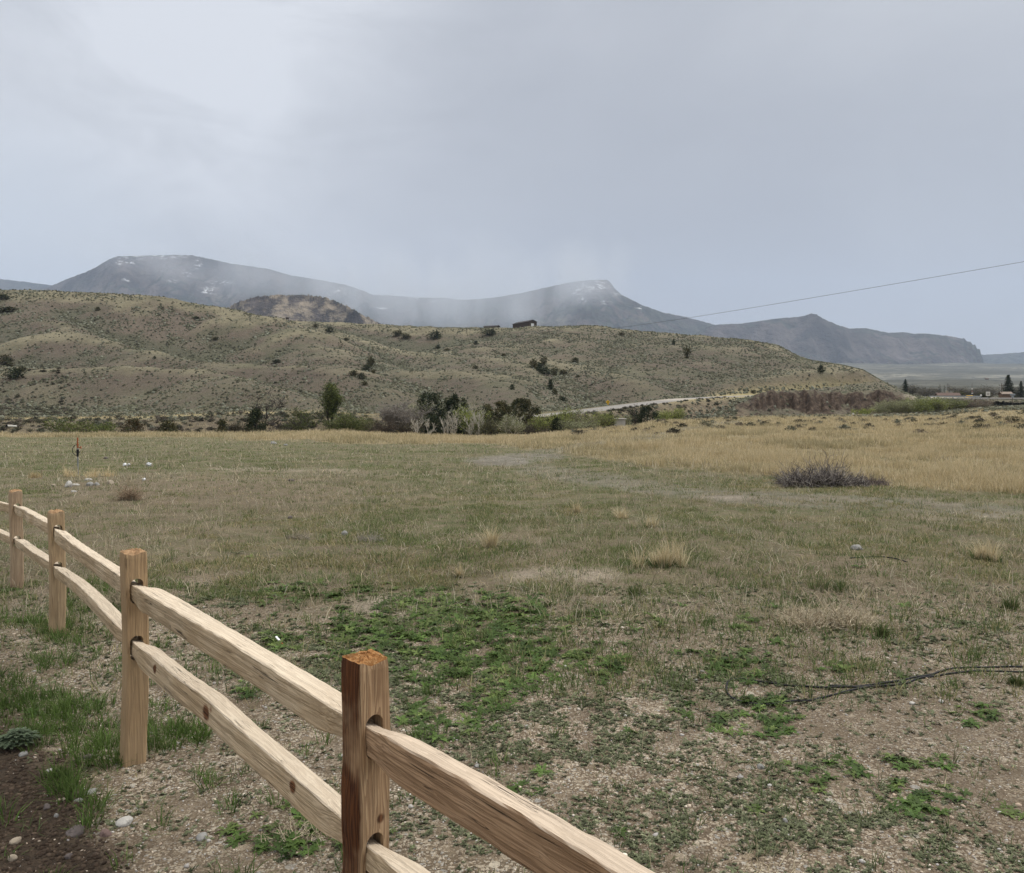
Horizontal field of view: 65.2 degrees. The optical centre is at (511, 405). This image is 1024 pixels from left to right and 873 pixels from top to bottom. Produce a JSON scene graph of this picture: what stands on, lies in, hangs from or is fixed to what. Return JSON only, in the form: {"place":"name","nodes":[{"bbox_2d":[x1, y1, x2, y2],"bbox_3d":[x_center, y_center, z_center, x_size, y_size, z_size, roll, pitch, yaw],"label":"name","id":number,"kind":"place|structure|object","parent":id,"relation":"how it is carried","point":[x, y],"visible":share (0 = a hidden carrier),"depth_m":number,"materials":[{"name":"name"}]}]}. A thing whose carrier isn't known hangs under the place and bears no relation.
{"place":"outdoors","nodes":[
{"label":"outdoors","id":0,"kind":"place"},
{"bbox_2d":[0,279,52,289],"bbox_3d":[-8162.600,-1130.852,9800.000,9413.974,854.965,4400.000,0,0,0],"label":"mountains","id":1,"kind":"structure","parent":0,"point":[11,285],"depth_m":9483.54,"materials":[{"name":"stone"}]},
{"bbox_2d":[227,294,382,323],"bbox_3d":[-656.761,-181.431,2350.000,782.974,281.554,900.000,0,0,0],"label":"mountains","id":2,"kind":"structure","parent":0,"point":[308,307],"depth_m":2274.52,"materials":[{"name":"stone"}]},
{"bbox_2d":[34,254,713,334],"bbox_3d":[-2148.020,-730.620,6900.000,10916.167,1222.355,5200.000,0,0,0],"label":"mountains","id":3,"kind":"structure","parent":0,"point":[196,279],"depth_m":6719.25,"materials":[{"name":"stone"}]},
{"bbox_2d":[0,409,1023,872],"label":"ground","id":4,"kind":"structure","parent":0,"point":[446,853],"depth_m":5.27,"materials":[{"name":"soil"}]},
{"bbox_2d":[0,727,42,748],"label":"leafy weed","id":5,"kind":"object","parent":4,"relation":"on","point":[22,733],"visible":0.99,"depth_m":3.91,"materials":[{"name":"green plant"}]},
{"bbox_2d":[0,693,133,872],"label":"soil clods","id":6,"kind":"object","parent":4,"relation":"on","point":[42,847],"visible":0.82,"depth_m":3.18,"materials":[{"name":"soil"}]},
{"bbox_2d":[62,465,80,476],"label":"grass tuft","id":7,"kind":"object","parent":4,"relation":"on","point":[74,474],"visible":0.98,"depth_m":19.68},
{"bbox_2d":[65,825,83,837],"bbox_3d":[-1.723,1.682,3.154,0.065,0.036,0.084,0,0,-36],"label":"rock","id":8,"kind":"object","parent":4,"relation":"on","point":[74,832],"visible":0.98,"depth_m":3.14,"materials":[{"name":"stone"}]},
{"bbox_2d":[72,438,81,473],"bbox_3d":[-10.863,1.332,19.967,0.232,1.044,0.060,0,0,0],"label":"standpipe","id":9,"kind":"object","parent":4,"relation":"on","point":[77,451],"visible":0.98,"depth_m":19.96,"materials":[{"name":"metal"}]},
{"bbox_2d":[42,415,132,433],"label":"shrub","id":10,"kind":"object","parent":4,"relation":"on","point":[85,428],"visible":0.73,"depth_m":88.87,"materials":[{"name":"green plant"}]},
{"bbox_2d":[81,466,111,477],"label":"grass tuft","id":11,"kind":"object","parent":4,"relation":"on","point":[95,474],"visible":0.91,"depth_m":19.55,"materials":[{"name":"plant"}]},
{"bbox_2d":[99,828,111,836],"bbox_3d":[-1.597,1.685,3.140,0.052,0.040,0.036,0,0,20],"label":"rock","id":12,"kind":"object","parent":4,"relation":"on","point":[104,832],"visible":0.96,"depth_m":3.13,"materials":[{"name":"beige stone"}]},
{"bbox_2d":[81,573,158,611],"bbox_3d":[-3.243,1.547,6.695,0.654,0.329,0.440,0,0,0],"label":"dead weed","id":13,"kind":"object","parent":4,"relation":"on","point":[116,595],"visible":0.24,"depth_m":6.69,"materials":[{"name":"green plant"}]},
{"bbox_2d":[115,816,132,826],"bbox_3d":[-1.558,1.680,3.219,0.066,0.044,0.054,0,0,-38],"label":"rock","id":14,"kind":"object","parent":4,"relation":"on","point":[124,821],"visible":0.96,"depth_m":3.21,"materials":[{"name":"white stone"}]},
{"bbox_2d":[107,480,149,501],"bbox_3d":[-6.953,1.530,14.443,0.793,0.471,0.668,0,0,0],"label":"tumbleweed","id":15,"kind":"object","parent":4,"relation":"on","point":[129,494],"visible":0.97,"depth_m":14.44,"materials":[{"name":"brown plant"}]},
{"bbox_2d":[155,419,180,432],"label":"juniper","id":16,"kind":"object","parent":4,"relation":"on","point":[167,426],"visible":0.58,"depth_m":99.76,"materials":[{"name":"green plant"}]},
{"bbox_2d":[216,419,227,431],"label":"juniper","id":17,"kind":"object","parent":4,"relation":"on","point":[222,423],"visible":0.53,"depth_m":99.78,"materials":[{"name":"green plant"}]},
{"bbox_2d":[267,415,303,431],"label":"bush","id":18,"kind":"object","parent":4,"relation":"on","point":[292,421],"visible":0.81,"depth_m":109.18,"materials":[{"name":"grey plant"}]},
{"bbox_2d":[260,808,326,846],"bbox_3d":[-0.826,1.633,3.123,0.258,0.145,0.246,0,0,36],"label":"dead weed","id":19,"kind":"object","parent":4,"relation":"on","point":[304,832],"visible":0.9,"depth_m":3.11,"materials":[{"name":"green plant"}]},
{"bbox_2d":[283,528,311,538],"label":"dead weed","id":20,"kind":"object","parent":4,"relation":"on","point":[300,535],"visible":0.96,"depth_m":10.32,"materials":[{"name":"beige plant"}]},
{"bbox_2d":[279,405,330,429],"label":"willow","id":21,"kind":"object","parent":4,"relation":"on","point":[306,420],"visible":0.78,"depth_m":114.35,"materials":[{"name":"green plant"}]},
{"bbox_2d":[0,489,654,872],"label":"rail fence","id":22,"kind":"object","parent":4,"relation":"on","point":[378,755],"visible":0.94,"depth_m":2.47,"materials":[{"name":"brown wood"}]},
{"bbox_2d":[326,410,366,431],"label":"willow","id":23,"kind":"object","parent":4,"relation":"on","point":[342,424],"visible":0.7,"depth_m":111.76,"materials":[{"name":"green plant"}]},
{"bbox_2d":[344,414,381,431],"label":"willow","id":24,"kind":"object","parent":4,"relation":"on","point":[364,428],"visible":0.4,"depth_m":111.02,"materials":[{"name":"green plant"}]},
{"bbox_2d":[353,529,386,541],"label":"dead weed","id":25,"kind":"object","parent":4,"relation":"on","point":[361,537],"visible":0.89,"depth_m":10.04,"materials":[{"name":"beige plant"}]},
{"bbox_2d":[367,418,400,432],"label":"thicket","id":26,"kind":"object","parent":4,"relation":"on","point":[384,428],"visible":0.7,"depth_m":107.36,"materials":[{"name":"brown plant"}]},
{"bbox_2d":[375,395,431,431],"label":"bare tree","id":27,"kind":"object","parent":4,"relation":"on","point":[393,414],"visible":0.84,"depth_m":115.93,"materials":[{"name":"grey plant"}]},
{"bbox_2d":[389,417,423,433],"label":"thicket","id":28,"kind":"object","parent":4,"relation":"on","point":[402,428],"visible":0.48,"depth_m":108.31,"materials":[{"name":"grey plant"}]},
{"bbox_2d":[405,397,441,427],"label":"willow","id":29,"kind":"object","parent":4,"relation":"on","point":[420,410],"visible":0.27,"depth_m":120.44,"materials":[{"name":"grey plant"}]},
{"bbox_2d":[448,408,460,434],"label":"aspen","id":30,"kind":"object","parent":4,"relation":"on","point":[452,425],"visible":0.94,"depth_m":106.39,"materials":[{"name":"white plant"}]},
{"bbox_2d":[451,562,465,577],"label":"grass tuft","id":31,"kind":"object","parent":4,"relation":"on","point":[458,572],"visible":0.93,"depth_m":7.86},
{"bbox_2d":[451,403,493,435],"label":"willow","id":32,"kind":"object","parent":4,"relation":"on","point":[467,413],"visible":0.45,"depth_m":112.98,"materials":[{"name":"green plant"}]},
{"bbox_2d":[470,403,484,435],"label":"aspen","id":33,"kind":"object","parent":4,"relation":"on","point":[475,418],"visible":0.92,"depth_m":109.24,"materials":[{"name":"white plant"}]},
{"bbox_2d":[470,522,504,547],"bbox_3d":[-0.300,1.492,9.460,0.611,0.383,0.553,0,0,0],"label":"grass tuft","id":34,"kind":"object","parent":4,"relation":"on","point":[491,541],"visible":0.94,"depth_m":9.41,"materials":[{"name":"plant"}]},
{"bbox_2d":[473,416,501,435],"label":"thicket","id":35,"kind":"object","parent":4,"relation":"on","point":[491,429],"visible":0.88,"depth_m":109.05,"materials":[{"name":"green plant"}]},
{"bbox_2d":[473,399,521,435],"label":"juniper","id":36,"kind":"object","parent":4,"relation":"on","point":[503,408],"visible":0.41,"depth_m":114.86,"materials":[{"name":"green plant"}]},
{"bbox_2d":[491,412,528,434],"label":"willow","id":37,"kind":"object","parent":4,"relation":"on","point":[510,423],"visible":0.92,"depth_m":106.00,"materials":[{"name":"green plant"}]},
{"bbox_2d":[0,581,1023,872],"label":"mat weeds","id":38,"kind":"object","parent":4,"relation":"on","point":[744,813],"visible":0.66,"depth_m":3.89,"materials":[{"name":"green plant"}]},
{"bbox_2d":[0,396,1023,493],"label":"golden grass","id":39,"kind":"structure","parent":4,"relation":"on","point":[980,474],"depth_m":35.46,"materials":[{"name":"plant"}]},
{"bbox_2d":[0,455,1023,872],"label":"grass clumps","id":40,"kind":"object","parent":4,"relation":"on","point":[56,709],"visible":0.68,"depth_m":5.51,"materials":[{"name":"plant"}]},
{"bbox_2d":[0,544,1023,860],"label":"weeds","id":41,"kind":"object","parent":4,"relation":"on","point":[716,724],"visible":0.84,"depth_m":5.08,"materials":[{"name":"green plant"}]},
{"bbox_2d":[0,585,1023,872],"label":"pebbles","id":42,"kind":"object","parent":4,"relation":"on","point":[862,861],"visible":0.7,"depth_m":3.71,"materials":[{"name":"stone"}]},
{"bbox_2d":[514,421,553,434],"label":"thicket","id":43,"kind":"object","parent":4,"relation":"on","point":[530,428],"visible":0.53,"depth_m":110.42,"materials":[{"name":"green plant"}]},
{"bbox_2d":[527,413,550,432],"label":"willow","id":44,"kind":"object","parent":4,"relation":"on","point":[539,421],"visible":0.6,"depth_m":111.71,"materials":[{"name":"green plant"}]},
{"bbox_2d":[549,415,563,431],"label":"juniper","id":45,"kind":"object","parent":4,"relation":"on","point":[555,421],"visible":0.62,"depth_m":111.76,"materials":[{"name":"green plant"}]},
{"bbox_2d":[539,406,574,428],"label":"willow","id":46,"kind":"object","parent":4,"relation":"on","point":[562,418],"visible":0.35,"depth_m":121.60,"materials":[{"name":"green plant"}]},
{"bbox_2d":[552,416,599,431],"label":"thicket","id":47,"kind":"object","parent":4,"relation":"on","point":[577,425],"visible":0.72,"depth_m":110.95,"materials":[{"name":"green plant"}]},
{"bbox_2d":[556,407,605,430],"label":"willow","id":48,"kind":"object","parent":4,"relation":"on","point":[575,419],"visible":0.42,"depth_m":125.68,"materials":[{"name":"green plant"}]},
{"bbox_2d":[582,411,623,428],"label":"willow","id":49,"kind":"object","parent":4,"relation":"on","point":[604,424],"visible":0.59,"depth_m":129.81,"materials":[{"name":"green plant"}]},
{"bbox_2d":[612,505,636,518],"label":"grass tuft","id":50,"kind":"object","parent":4,"relation":"on","point":[623,513],"visible":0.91,"depth_m":11.74,"materials":[{"name":"plant"}]},
{"bbox_2d":[623,403,642,423],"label":"bare tree","id":51,"kind":"object","parent":4,"relation":"on","point":[633,419],"visible":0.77,"depth_m":149.66,"materials":[{"name":"grey plant"}]},
{"bbox_2d":[624,581,644,594],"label":"grass tuft","id":52,"kind":"object","parent":4,"relation":"on","point":[634,589],"visible":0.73,"depth_m":7.11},
{"bbox_2d":[632,512,662,527],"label":"grass tuft","id":53,"kind":"object","parent":4,"relation":"on","point":[648,519],"visible":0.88,"depth_m":10.91,"materials":[{"name":"plant"}]},
{"bbox_2d":[636,405,660,423],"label":"juniper","id":54,"kind":"object","parent":4,"relation":"on","point":[648,408],"visible":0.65,"depth_m":151.09,"materials":[{"name":"green plant"}]},
{"bbox_2d":[618,533,702,568],"bbox_3d":[1.535,1.475,8.245,0.854,0.395,0.740,0,0,-31],"label":"grass tuft","id":55,"kind":"object","parent":4,"relation":"on","point":[666,561],"visible":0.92,"depth_m":8.26,"materials":[{"name":"plant"}]},
{"bbox_2d":[654,407,682,419],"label":"willow","id":56,"kind":"object","parent":4,"relation":"on","point":[665,415],"visible":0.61,"depth_m":157.46,"materials":[{"name":"green plant"}]},
{"bbox_2d":[667,406,686,418],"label":"willow","id":57,"kind":"object","parent":4,"relation":"on","point":[677,414],"visible":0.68,"depth_m":160.87,"materials":[{"name":"green plant"}]},
{"bbox_2d":[743,827,798,872],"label":"dead weed","id":58,"kind":"object","parent":4,"relation":"on","point":[770,862],"visible":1,"depth_m":2.81,"materials":[{"name":"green plant"}]},
{"bbox_2d":[768,448,873,488],"bbox_3d":[6.254,1.307,16.330,2.031,0.867,1.741,0,0,0],"label":"brush pile","id":59,"kind":"object","parent":4,"relation":"on","point":[825,478],"visible":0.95,"depth_m":16.09,"materials":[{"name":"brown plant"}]},
{"bbox_2d":[798,569,850,592],"bbox_3d":[2.896,1.603,7.367,0.515,0.195,0.382,0,0,31],"label":"grass tuft","id":60,"kind":"object","parent":4,"relation":"on","point":[840,586],"visible":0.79,"depth_m":7.34,"materials":[{"name":"plant"}]},
{"bbox_2d":[771,596,893,629],"bbox_3d":[2.419,1.565,6.106,0.859,0.240,0.576,0,0,0],"label":"dead weed","id":61,"kind":"object","parent":4,"relation":"on","point":[838,618],"visible":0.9,"depth_m":6.04,"materials":[{"name":"beige plant"}]},
{"bbox_2d":[850,407,874,413],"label":"willow","id":62,"kind":"object","parent":4,"relation":"on","point":[865,411],"visible":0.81,"depth_m":181.93,"materials":[{"name":"green plant"}]},
{"bbox_2d":[854,469,890,485],"bbox_3d":[7.541,1.531,16.829,0.894,0.388,0.637,0,0,0],"label":"brush pile","id":63,"kind":"object","parent":4,"relation":"on","point":[882,482],"visible":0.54,"depth_m":16.75,"materials":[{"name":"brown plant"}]},
{"bbox_2d":[725,666,1022,704],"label":"irrigation hose","id":64,"kind":"object","parent":4,"relation":"on","point":[829,695],"visible":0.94,"depth_m":4.78,"materials":[{"name":"black rubber"}]},
{"bbox_2d":[870,617,892,637],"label":"grass tuft","id":65,"kind":"object","parent":4,"relation":"on","point":[880,631],"visible":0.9,"depth_m":5.77,"materials":[{"name":"plant"}]},
{"bbox_2d":[867,398,917,413],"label":"willow","id":66,"kind":"object","parent":4,"relation":"on","point":[897,406],"visible":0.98,"depth_m":184.37,"materials":[{"name":"green plant"}]},
{"bbox_2d":[898,396,933,413],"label":"willow","id":67,"kind":"object","parent":4,"relation":"on","point":[918,407],"visible":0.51,"depth_m":185.91,"materials":[{"name":"green plant"}]},
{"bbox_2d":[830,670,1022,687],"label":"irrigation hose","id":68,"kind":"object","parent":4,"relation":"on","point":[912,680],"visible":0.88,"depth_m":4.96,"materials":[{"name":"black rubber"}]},
{"bbox_2d":[905,395,953,411],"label":"willow","id":69,"kind":"object","parent":4,"relation":"on","point":[937,404],"visible":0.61,"depth_m":187.65,"materials":[{"name":"green plant"}]},
{"bbox_2d":[936,397,978,410],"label":"willow","id":70,"kind":"object","parent":4,"relation":"on","point":[960,404],"visible":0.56,"depth_m":190.56,"materials":[{"name":"green plant"}]},
{"bbox_2d":[957,398,996,408],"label":"willow","id":71,"kind":"object","parent":4,"relation":"on","point":[980,404],"visible":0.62,"depth_m":191.44,"materials":[{"name":"grey plant"}]},
{"bbox_2d":[968,538,1010,562],"bbox_3d":[5.204,1.531,8.729,0.513,0.327,0.533,0,0,0],"label":"grass tuft","id":72,"kind":"object","parent":4,"relation":"on","point":[985,550],"visible":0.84,"depth_m":8.72,"materials":[{"name":"plant"}]},
{"bbox_2d":[996,591,1021,609],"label":"grass tuft","id":73,"kind":"object","parent":4,"relation":"on","point":[1007,605],"visible":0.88,"depth_m":6.57,"materials":[{"name":"plant"}]},
{"bbox_2d":[1003,670,1023,686],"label":"grass tuft","id":74,"kind":"object","parent":4,"relation":"on","point":[1018,681],"visible":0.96,"depth_m":4.82,"materials":[{"name":"plant"}]},
{"bbox_2d":[0,290,1023,434],"bbox_3d":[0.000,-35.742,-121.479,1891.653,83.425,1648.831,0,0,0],"label":"hills","id":75,"kind":"structure","parent":0,"point":[807,401],"depth_m":303.73,"materials":[{"name":"plant"}]},
{"bbox_2d":[0,353,14,366],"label":"juniper","id":76,"kind":"object","parent":75,"relation":"on","point":[6,360],"visible":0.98,"depth_m":305.17,"materials":[{"name":"green plant"}]},
{"bbox_2d":[1,366,24,379],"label":"juniper","id":77,"kind":"object","parent":75,"relation":"on","point":[16,372],"visible":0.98,"depth_m":226.22,"materials":[{"name":"green plant"}]},
{"bbox_2d":[118,416,144,433],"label":"juniper","id":78,"kind":"object","parent":75,"relation":"on","point":[136,425],"visible":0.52,"depth_m":107.57,"materials":[{"name":"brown plant"}]},
{"bbox_2d":[225,421,254,432],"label":"thicket","id":79,"kind":"object","parent":75,"relation":"on","point":[233,427],"visible":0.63,"depth_m":114.26,"materials":[{"name":"green plant"}]},
{"bbox_2d":[244,406,269,432],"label":"juniper","id":80,"kind":"object","parent":75,"relation":"on","point":[256,414],"visible":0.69,"depth_m":109.74,"materials":[{"name":"green plant"}]},
{"bbox_2d":[248,389,284,428],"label":"bare tree","id":81,"kind":"object","parent":75,"relation":"on","point":[267,406],"visible":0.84,"depth_m":112.49,"materials":[{"name":"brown plant"}]},
{"bbox_2d":[280,416,310,431],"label":"thicket","id":82,"kind":"object","parent":75,"relation":"on","point":[296,428],"visible":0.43,"depth_m":112.40,"materials":[{"name":"green plant"}]},
{"bbox_2d":[319,380,344,425],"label":"cottonwood","id":83,"kind":"object","parent":75,"relation":"on","point":[330,396],"visible":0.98,"depth_m":115.40,"materials":[{"name":"green plant"}]},
{"bbox_2d":[317,417,362,430],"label":"thicket","id":84,"kind":"object","parent":75,"relation":"on","point":[326,423],"visible":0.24,"depth_m":112.17,"materials":[{"name":"green plant"}]},
{"bbox_2d":[416,389,447,432],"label":"juniper","id":85,"kind":"object","parent":75,"relation":"on","point":[434,396],"visible":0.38,"depth_m":123.25,"materials":[{"name":"green plant"}]},
{"bbox_2d":[422,330,442,339],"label":"juniper","id":86,"kind":"object","parent":75,"relation":"on","point":[437,334],"visible":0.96,"depth_m":474.61,"materials":[{"name":"green plant"}]},
{"bbox_2d":[418,413,459,434],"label":"bush","id":87,"kind":"object","parent":75,"relation":"on","point":[434,420],"visible":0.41,"depth_m":116.80,"materials":[{"name":"plant"}]},
{"bbox_2d":[435,393,468,434],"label":"juniper","id":88,"kind":"object","parent":75,"relation":"on","point":[450,403],"visible":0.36,"depth_m":121.30,"materials":[{"name":"green plant"}]},
{"bbox_2d":[440,412,475,435],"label":"bush","id":89,"kind":"object","parent":75,"relation":"on","point":[462,430],"visible":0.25,"depth_m":116.22,"materials":[{"name":"plant"}]},
{"bbox_2d":[0,289,1023,431],"bbox_3d":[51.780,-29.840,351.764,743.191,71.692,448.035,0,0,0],"label":"hill sagebrush","id":90,"kind":"object","parent":75,"relation":"on","point":[587,402],"visible":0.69,"depth_m":301.71,"materials":[{"name":"plant"}]},
{"bbox_2d":[0,367,1023,433],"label":"sagebrush","id":91,"kind":"object","parent":75,"relation":"on","point":[281,414],"visible":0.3,"depth_m":125.59,"materials":[{"name":"plant"}]},
{"bbox_2d":[513,320,536,327],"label":"barn","id":92,"kind":"structure","parent":75,"relation":"on","point":[525,323],"depth_m":498.67,"materials":[{"name":"wood"}]},
{"bbox_2d":[500,396,550,434],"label":"juniper","id":93,"kind":"object","parent":75,"relation":"on","point":[517,403],"visible":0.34,"depth_m":118.26,"materials":[{"name":"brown plant"}]},
{"bbox_2d":[618,262,1019,327],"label":"power cable","id":94,"kind":"object","parent":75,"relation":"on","point":[831,294],"visible":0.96,"depth_m":150.85,"materials":[{"name":"metal"}]},
{"bbox_2d":[916,386,939,396],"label":"cottonwood","id":95,"kind":"object","parent":75,"relation":"on","point":[924,392],"visible":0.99,"depth_m":428.47,"materials":[{"name":"grey plant"}]},
{"bbox_2d":[934,391,960,395],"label":"ranch house","id":96,"kind":"structure","parent":75,"relation":"on","point":[947,394],"depth_m":329.51,"materials":[{"name":"beige"}]},
{"bbox_2d":[917,396,1023,401],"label":"road","id":97,"kind":"structure","parent":75,"relation":"on","point":[967,398],"depth_m":255.00,"materials":[{"name":"asphalt"}]},
{"bbox_2d":[964,388,988,397],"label":"cottonwood","id":98,"kind":"object","parent":75,"relation":"on","point":[975,391],"visible":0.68,"depth_m":421.92,"materials":[{"name":"grey plant"}]},
{"bbox_2d":[977,383,1003,397],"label":"cottonwood","id":99,"kind":"object","parent":75,"relation":"on","point":[991,391],"visible":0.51,"depth_m":427.93,"materials":[{"name":"grey plant"}]},
{"bbox_2d":[996,375,1019,397],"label":"spruce","id":100,"kind":"object","parent":75,"relation":"on","point":[1008,387],"visible":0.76,"depth_m":399.17,"materials":[{"name":"green plant"}]},
{"bbox_2d":[1015,381,1023,397],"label":"spruce","id":101,"kind":"object","parent":75,"relation":"on","point":[1021,392],"visible":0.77,"depth_m":409.59,"materials":[{"name":"green plant"}]},
{"bbox_2d":[0,0,1023,354],"label":"sky","id":102,"kind":"structure","parent":0,"point":[693,158],"materials":[{"name":"grey"}]},
{"bbox_2d":[516,395,970,416],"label":"road","id":103,"kind":"structure","parent":0,"point":[605,408],"depth_m":194.13,"materials":[{"name":"asphalt"}]},
{"bbox_2d":[696,313,983,364],"bbox_3d":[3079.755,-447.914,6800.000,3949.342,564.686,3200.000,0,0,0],"label":"mountains","id":104,"kind":"structure","parent":0,"point":[811,336],"depth_m":6191.41,"materials":[{"name":"stone"}]},
{"bbox_2d":[836,363,1023,393],"bbox_3d":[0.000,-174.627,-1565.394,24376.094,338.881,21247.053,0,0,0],"label":"distant plain","id":105,"kind":"structure","parent":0,"point":[962,375],"depth_m":3567.04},
{"bbox_2d":[981,352,1023,363],"bbox_3d":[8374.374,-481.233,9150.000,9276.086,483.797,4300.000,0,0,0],"label":"mountains","id":106,"kind":"structure","parent":0,"point":[1012,358],"depth_m":8653.77,"materials":[{"name":"stone"}]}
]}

